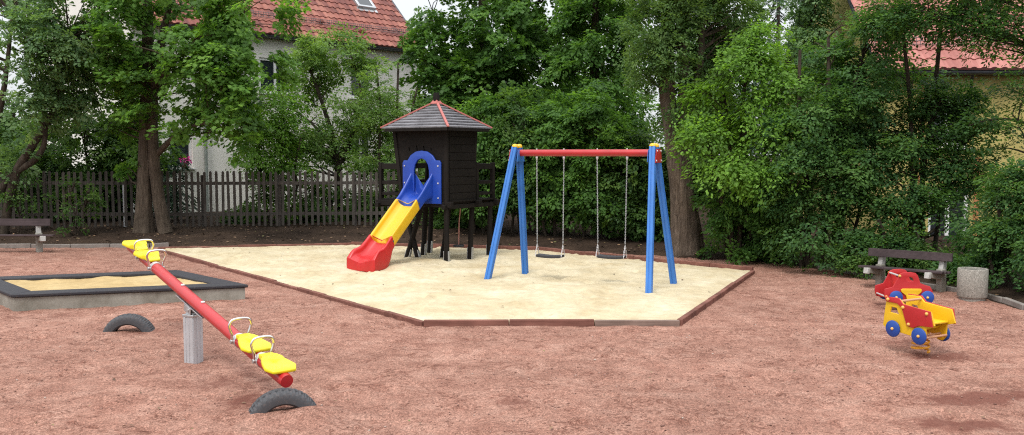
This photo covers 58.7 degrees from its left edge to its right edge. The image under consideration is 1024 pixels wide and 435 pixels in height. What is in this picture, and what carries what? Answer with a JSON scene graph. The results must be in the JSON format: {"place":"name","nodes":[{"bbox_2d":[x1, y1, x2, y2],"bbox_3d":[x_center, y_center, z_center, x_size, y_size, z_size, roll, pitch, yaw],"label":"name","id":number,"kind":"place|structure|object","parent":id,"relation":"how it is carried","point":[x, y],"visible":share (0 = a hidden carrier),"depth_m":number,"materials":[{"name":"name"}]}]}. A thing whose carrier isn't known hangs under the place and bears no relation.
{"place":"outdoors","nodes":[
{"label":"outdoors","id":0,"kind":"place"},
{"bbox_2d":[179,156,191,167],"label":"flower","id":1,"kind":"object","parent":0,"point":[188,158],"visible":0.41,"depth_m":30.26,"materials":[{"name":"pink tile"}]},
{"bbox_2d":[0,0,798,155],"label":"sky","id":2,"kind":"structure","parent":0,"point":[406,7],"materials":[{"name":"white"}]},
{"bbox_2d":[164,245,749,324],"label":"sand","id":3,"kind":"structure","parent":0,"point":[571,286],"depth_m":15.75,"materials":[{"name":"beige sand"}]},
{"bbox_2d":[347,93,499,271],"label":"slide tower","id":4,"kind":"structure","parent":3,"relation":"on","point":[438,137],"depth_m":18.71,"materials":[{"name":"brown wood"}]},
{"bbox_2d":[484,143,676,292],"bbox_3d":[1.171,0.028,15.685,3.091,2.598,1.467,2,4,27],"label":"swing set","id":5,"kind":"object","parent":3,"relation":"on","point":[518,153],"visible":0.95,"depth_m":15.57,"materials":[{"name":"red paint"}]},
{"bbox_2d":[535,149,564,257],"bbox_3d":[0.670,-0.248,15.979,0.560,1.918,0.204,2,4,25],"label":"swing","id":6,"kind":"object","parent":5,"relation":"hanging from","point":[540,255],"visible":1,"depth_m":15.99,"materials":[{"name":"grey metal"}]},
{"bbox_2d":[596,148,627,258],"bbox_3d":[1.699,-0.235,15.504,0.581,1.878,0.204,2,4,25],"label":"swing","id":7,"kind":"object","parent":5,"relation":"hanging from","point":[623,256],"visible":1,"depth_m":15.50,"materials":[{"name":"grey metal"}]},
{"bbox_2d":[0,246,1023,434],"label":"red grit yard","id":8,"kind":"structure","parent":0,"point":[358,379],"depth_m":9.73,"materials":[{"name":"red gravel"}]},
{"bbox_2d":[0,219,54,251],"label":"bench","id":9,"kind":"object","parent":8,"relation":"on","point":[40,237],"visible":0.91,"depth_m":21.34,"materials":[{"name":"wood"}]},
{"bbox_2d":[0,270,247,310],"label":"sandbox","id":10,"kind":"object","parent":8,"relation":"on","point":[62,291],"visible":0.87,"depth_m":14.14,"materials":[{"name":"concrete"}]},
{"bbox_2d":[103,313,154,331],"bbox_3d":[-5.005,1.602,11.906,0.690,0.690,0.212,0,4,-6],"label":"half buried tyre","id":11,"kind":"object","parent":8,"relation":"on","point":[141,323],"visible":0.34,"depth_m":11.80,"materials":[{"name":"rubber"}]},
{"bbox_2d":[122,239,295,387],"bbox_3d":[-3.481,1.009,9.993,0.300,1.298,4.704,-3,5,-38],"label":"seesaw","id":12,"kind":"object","parent":8,"relation":"on","point":[276,367],"visible":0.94,"depth_m":9.86,"materials":[{"name":"red paint"}]},
{"bbox_2d":[249,388,316,413],"bbox_3d":[-2.039,1.856,8.114,0.670,0.670,0.212,-1,4,-20],"label":"half buried tyre","id":13,"kind":"object","parent":8,"relation":"on","point":[268,401],"visible":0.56,"depth_m":8.01,"materials":[{"name":"rubber"}]},
{"bbox_2d":[158,242,754,326],"bbox_3d":[-1.053,1.029,18.556,7.977,0.288,14.059,-3,5,-37],"label":"sandpit edging","id":14,"kind":"object","parent":8,"relation":"on","point":[692,313],"visible":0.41,"depth_m":14.02,"materials":[{"name":"brown wood"}]},
{"bbox_2d":[5,223,1023,298],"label":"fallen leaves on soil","id":15,"kind":"object","parent":8,"relation":"on","point":[370,229],"visible":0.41,"depth_m":23.74,"materials":[{"name":"brown plant"}]},
{"bbox_2d":[35,269,998,428],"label":"fallen leaves on grit","id":16,"kind":"object","parent":8,"relation":"on","point":[459,366],"visible":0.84,"depth_m":8.48,"materials":[{"name":"brown plant"}]},
{"bbox_2d":[874,269,933,303],"bbox_3d":[5.940,1.069,13.795,0.730,0.536,0.498,0,4,2],"label":"spring car","id":17,"kind":"object","parent":8,"relation":"on","point":[902,286],"visible":0.77,"depth_m":13.59,"materials":[{"name":"plastic"}]},
{"bbox_2d":[858,248,952,291],"bbox_3d":[6.705,0.935,15.547,1.459,0.733,0.506,3,5,40],"label":"bench","id":18,"kind":"object","parent":8,"relation":"on","point":[938,274],"visible":0.93,"depth_m":15.49,"materials":[{"name":"wood"}]},
{"bbox_2d":[883,294,955,352],"bbox_3d":[4.734,1.248,10.586,0.473,0.625,0.686,-2,5,-29],"label":"spring truck","id":19,"kind":"object","parent":8,"relation":"on","point":[922,322],"visible":1,"depth_m":10.51,"materials":[{"name":"paint"}]},
{"bbox_2d":[957,267,988,301],"bbox_3d":[7.316,1.068,14.456,0.444,0.520,0.444,0,4,0],"label":"litter bin","id":20,"kind":"object","parent":8,"relation":"on","point":[972,284],"visible":1,"depth_m":14.28,"materials":[{"name":"concrete"}]},
{"bbox_2d":[0,175,1023,309],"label":"soil bed","id":21,"kind":"object","parent":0,"point":[316,233],"visible":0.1,"depth_m":23.50,"materials":[{"name":"brown soil"}]},
{"bbox_2d":[0,180,38,233],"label":"shrub","id":22,"kind":"object","parent":21,"relation":"on","point":[17,204],"visible":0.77,"depth_m":23.64,"materials":[{"name":"green plant"}]},
{"bbox_2d":[0,90,42,149],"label":"background tree","id":23,"kind":"object","parent":21,"relation":"on","point":[14,118],"visible":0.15,"depth_m":40.66,"materials":[{"name":"green plant"}]},
{"bbox_2d":[13,112,42,188],"bbox_3d":[-18.434,-2.365,37.714,4.773,5.147,5.099,0,4,0],"label":"background tree","id":24,"kind":"object","parent":21,"relation":"on","point":[24,132],"visible":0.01,"depth_m":36.29,"materials":[{"name":"green plant"}]},
{"bbox_2d":[0,139,72,222],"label":"dark bush","id":25,"kind":"object","parent":21,"relation":"on","point":[40,186],"visible":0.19,"depth_m":26.69,"materials":[{"name":"green plant"}]},
{"bbox_2d":[0,0,122,233],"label":"leaning tree","id":26,"kind":"object","parent":21,"relation":"on","point":[67,53],"visible":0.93,"depth_m":22.98,"materials":[{"name":"green plant"}]},
{"bbox_2d":[42,175,108,235],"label":"shrub","id":27,"kind":"object","parent":21,"relation":"on","point":[85,202],"visible":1,"depth_m":23.60,"materials":[{"name":"green plant"}]},
{"bbox_2d":[21,91,134,221],"bbox_3d":[-12.929,-1.696,27.296,3.133,4.269,3.116,3,5,40],"label":"dark bush","id":28,"kind":"object","parent":21,"relation":"on","point":[71,145],"visible":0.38,"depth_m":26.75,"materials":[{"name":"green plant"}]},
{"bbox_2d":[76,97,178,219],"bbox_3d":[-11.821,-1.889,28.158,2.824,4.342,3.151,0,4,0],"label":"dark bush","id":29,"kind":"object","parent":21,"relation":"on","point":[121,152],"visible":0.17,"depth_m":27.28,"materials":[{"name":"green plant"}]},
{"bbox_2d":[153,131,200,220],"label":"bush","id":30,"kind":"object","parent":21,"relation":"on","point":[178,166],"visible":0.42,"depth_m":26.70,"materials":[{"name":"green plant"}]},
{"bbox_2d":[58,0,313,233],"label":"maple tree","id":31,"kind":"object","parent":21,"relation":"on","point":[142,78],"visible":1,"depth_m":22.82,"materials":[{"name":"green plant"}]},
{"bbox_2d":[215,204,267,223],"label":"dark bush","id":32,"kind":"object","parent":21,"relation":"on","point":[238,218],"visible":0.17,"depth_m":26.84,"materials":[{"name":"green plant"}]},
{"bbox_2d":[0,171,492,227],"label":"picket fence","id":33,"kind":"object","parent":21,"relation":"on","point":[279,213],"visible":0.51,"depth_m":25.37,"materials":[{"name":"brown wood"}]},
{"bbox_2d":[225,81,327,223],"bbox_3d":[-6.907,-1.671,26.660,3.181,4.559,2.848,0,4,0],"label":"hazel bush","id":34,"kind":"object","parent":21,"relation":"on","point":[280,127],"visible":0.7,"depth_m":26.29,"materials":[{"name":"green plant"}]},
{"bbox_2d":[285,178,366,222],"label":"dark bush","id":35,"kind":"object","parent":21,"relation":"on","point":[321,204],"visible":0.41,"depth_m":27.23,"materials":[{"name":"green plant"}]},
{"bbox_2d":[274,21,389,217],"bbox_3d":[-5.611,-2.929,28.192,3.770,6.035,3.418,0,4,0],"label":"fruit tree","id":36,"kind":"object","parent":21,"relation":"on","point":[314,62],"visible":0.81,"depth_m":27.91,"materials":[{"name":"green plant"}]},
{"bbox_2d":[343,189,414,221],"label":"dark bush","id":37,"kind":"object","parent":21,"relation":"on","point":[368,216],"visible":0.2,"depth_m":27.37,"materials":[{"name":"green plant"}]},
{"bbox_2d":[340,59,429,210],"bbox_3d":[-3.652,-2.313,27.392,3.120,4.867,2.589,1,4,15],"label":"willow bush","id":38,"kind":"object","parent":21,"relation":"on","point":[373,117],"visible":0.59,"depth_m":27.07,"materials":[{"name":"green plant"}]},
{"bbox_2d":[417,47,472,170],"bbox_3d":[-3.383,-4.102,39.692,4.893,6.725,4.912,-2,4,-26],"label":"background tree","id":39,"kind":"object","parent":21,"relation":"on","point":[434,88],"visible":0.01,"depth_m":39.41,"materials":[{"name":"green plant"}]},
{"bbox_2d":[412,160,485,228],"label":"screen shrub","id":40,"kind":"object","parent":21,"relation":"on","point":[438,219],"visible":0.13,"depth_m":25.11,"materials":[{"name":"green plant"}]},
{"bbox_2d":[438,92,518,232],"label":"screen shrub","id":41,"kind":"object","parent":21,"relation":"on","point":[485,106],"visible":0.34,"depth_m":23.65,"materials":[{"name":"green plant"}]},
{"bbox_2d":[390,0,609,132],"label":"broad tree","id":42,"kind":"object","parent":21,"relation":"on","point":[483,63],"visible":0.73,"depth_m":28.76,"materials":[{"name":"green plant"}]},
{"bbox_2d":[0,242,1023,309],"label":"kerb","id":43,"kind":"structure","parent":21,"relation":"on","point":[1012,302],"depth_m":22.29,"materials":[{"name":"concrete"}]},
{"bbox_2d":[477,79,566,232],"bbox_3d":[0.261,-1.586,23.794,2.588,4.115,2.913,0,4,0],"label":"screen shrub","id":44,"kind":"object","parent":21,"relation":"on","point":[514,115],"visible":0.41,"depth_m":23.21,"materials":[{"name":"green plant"}]},
{"bbox_2d":[492,14,605,130],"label":"background tree","id":45,"kind":"object","parent":21,"relation":"on","point":[549,66],"depth_m":40.87,"materials":[{"name":"green plant"}]},
{"bbox_2d":[510,89,592,235],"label":"screen shrub","id":46,"kind":"object","parent":21,"relation":"on","point":[546,115],"visible":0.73,"depth_m":22.78,"materials":[{"name":"green plant"}]},
{"bbox_2d":[500,0,659,144],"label":"broad tree","id":47,"kind":"object","parent":21,"relation":"on","point":[573,58],"visible":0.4,"depth_m":27.76,"materials":[{"name":"green plant"}]},
{"bbox_2d":[547,80,634,238],"bbox_3d":[2.084,-1.455,22.960,2.505,4.040,2.416,2,5,29],"label":"screen shrub","id":48,"kind":"object","parent":21,"relation":"on","point":[593,111],"visible":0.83,"depth_m":22.38,"materials":[{"name":"green plant"}]},
{"bbox_2d":[562,46,660,139],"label":"background tree","id":49,"kind":"object","parent":21,"relation":"on","point":[639,104],"visible":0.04,"depth_m":41.96,"materials":[{"name":"green plant"}]},
{"bbox_2d":[591,125,669,241],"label":"screen shrub","id":50,"kind":"object","parent":21,"relation":"on","point":[613,179],"visible":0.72,"depth_m":22.11,"materials":[{"name":"green plant"}]},
{"bbox_2d":[627,148,692,241],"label":"screen shrub","id":51,"kind":"object","parent":21,"relation":"on","point":[666,185],"visible":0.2,"depth_m":21.94,"materials":[{"name":"green plant"}]},
{"bbox_2d":[613,0,778,256],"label":"poplar tree","id":52,"kind":"object","parent":21,"relation":"on","point":[681,27],"visible":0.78,"depth_m":20.35,"materials":[{"name":"green plant"}]},
{"bbox_2d":[692,164,716,203],"bbox_3d":[6.805,-1.145,37.938,5.359,3.002,5.212,0,4,0],"label":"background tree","id":53,"kind":"object","parent":21,"relation":"on","point":[697,188],"visible":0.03,"depth_m":36.37,"materials":[{"name":"green plant"}]},
{"bbox_2d":[654,39,781,198],"bbox_3d":[8.300,-4.048,35.788,5.597,7.142,4.976,0,4,0],"label":"background tree","id":54,"kind":"object","parent":21,"relation":"on","point":[734,108],"visible":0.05,"depth_m":34.92,"materials":[{"name":"green plant"}]},
{"bbox_2d":[663,16,829,260],"bbox_3d":[4.802,-1.531,18.729,3.292,5.285,3.178,0,4,0],"label":"hazel bush","id":55,"kind":"object","parent":21,"relation":"on","point":[742,173],"visible":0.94,"depth_m":18.57,"materials":[{"name":"green plant"}]},
{"bbox_2d":[686,162,815,267],"bbox_3d":[5.135,-0.025,19.700,2.594,2.372,2.784,0,4,0],"label":"dark bush","id":56,"kind":"object","parent":21,"relation":"on","point":[728,211],"visible":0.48,"depth_m":19.21,"materials":[{"name":"green plant"}]},
{"bbox_2d":[767,0,840,225],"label":"birch tree","id":57,"kind":"object","parent":21,"relation":"on","point":[810,13],"visible":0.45,"depth_m":24.40,"materials":[{"name":"green plant"}]},
{"bbox_2d":[750,4,918,276],"bbox_3d":[6.400,-1.540,18.177,3.410,5.436,3.247,0,4,0],"label":"hornbeam tree","id":58,"kind":"object","parent":21,"relation":"on","point":[838,152],"visible":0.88,"depth_m":17.62,"materials":[{"name":"green plant"}]},
{"bbox_2d":[831,219,968,279],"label":"dark bush","id":59,"kind":"object","parent":21,"relation":"on","point":[913,263],"visible":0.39,"depth_m":16.74,"materials":[{"name":"green plant"}]},
{"bbox_2d":[779,0,1023,235],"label":"house","id":60,"kind":"structure","parent":21,"relation":"on","point":[977,69],"depth_m":21.90,"materials":[{"name":"yellow paint"}]},
{"bbox_2d":[928,188,967,235],"bbox_3d":[10.584,-0.028,22.152,0.988,1.387,0.070,0,4,0],"label":"window","id":61,"kind":"structure","parent":60,"relation":"in","point":[930,227],"depth_m":22.16,"materials":[{"name":"white glass"}]},
{"bbox_2d":[845,18,1022,268],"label":"hornbeam tree","id":62,"kind":"object","parent":21,"relation":"on","point":[920,199],"visible":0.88,"depth_m":17.13,"materials":[{"name":"green plant"}]},
{"bbox_2d":[845,0,1023,165],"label":"hornbeam tree","id":63,"kind":"object","parent":21,"relation":"on","point":[990,29],"visible":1,"depth_m":16.31,"materials":[{"name":"green plant"}]},
{"bbox_2d":[928,155,1023,291],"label":"dark bush","id":64,"kind":"object","parent":21,"relation":"on","point":[1004,227],"visible":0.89,"depth_m":14.93,"materials":[{"name":"green plant"}]},
{"bbox_2d":[726,0,792,161],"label":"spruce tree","id":65,"kind":"object","parent":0,"point":[778,16],"visible":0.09,"depth_m":32.62,"materials":[{"name":"green plant"}]},
{"label":"ground","id":66,"kind":"structure","parent":0,"visible":0},
{"bbox_2d":[31,0,417,212],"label":"house","id":67,"kind":"structure","parent":66,"relation":"on","point":[382,22],"depth_m":33.56,"materials":[{"name":"white paint"}]},
{"bbox_2d":[168,130,195,169],"bbox_3d":[-11.029,-2.248,30.263,0.245,1.302,0.970,4,6,44],"label":"window","id":68,"kind":"structure","parent":67,"relation":"in","point":[187,150],"depth_m":30.54,"materials":[{"name":"white glass"}]},
{"bbox_2d":[259,57,291,95],"bbox_3d":[-8.484,-5.059,32.724,0.245,1.299,1.480,4,6,44],"label":"window","id":69,"kind":"structure","parent":67,"relation":"in","point":[272,67],"depth_m":32.63,"materials":[{"name":"white glass"}]},
{"bbox_2d":[349,70,369,99],"bbox_3d":[-5.887,-5.247,35.422,0.245,1.299,1.120,4,6,44],"label":"window","id":70,"kind":"structure","parent":67,"relation":"in","point":[352,95],"depth_m":35.32,"materials":[{"name":"white glass"}]},
{"bbox_2d":[351,132,372,164],"bbox_3d":[-5.887,-2.707,35.599,0.245,1.353,1.120,4,6,44],"label":"window","id":71,"kind":"structure","parent":67,"relation":"in","point":[367,141],"depth_m":35.84,"materials":[{"name":"grey glass"}]}
]}

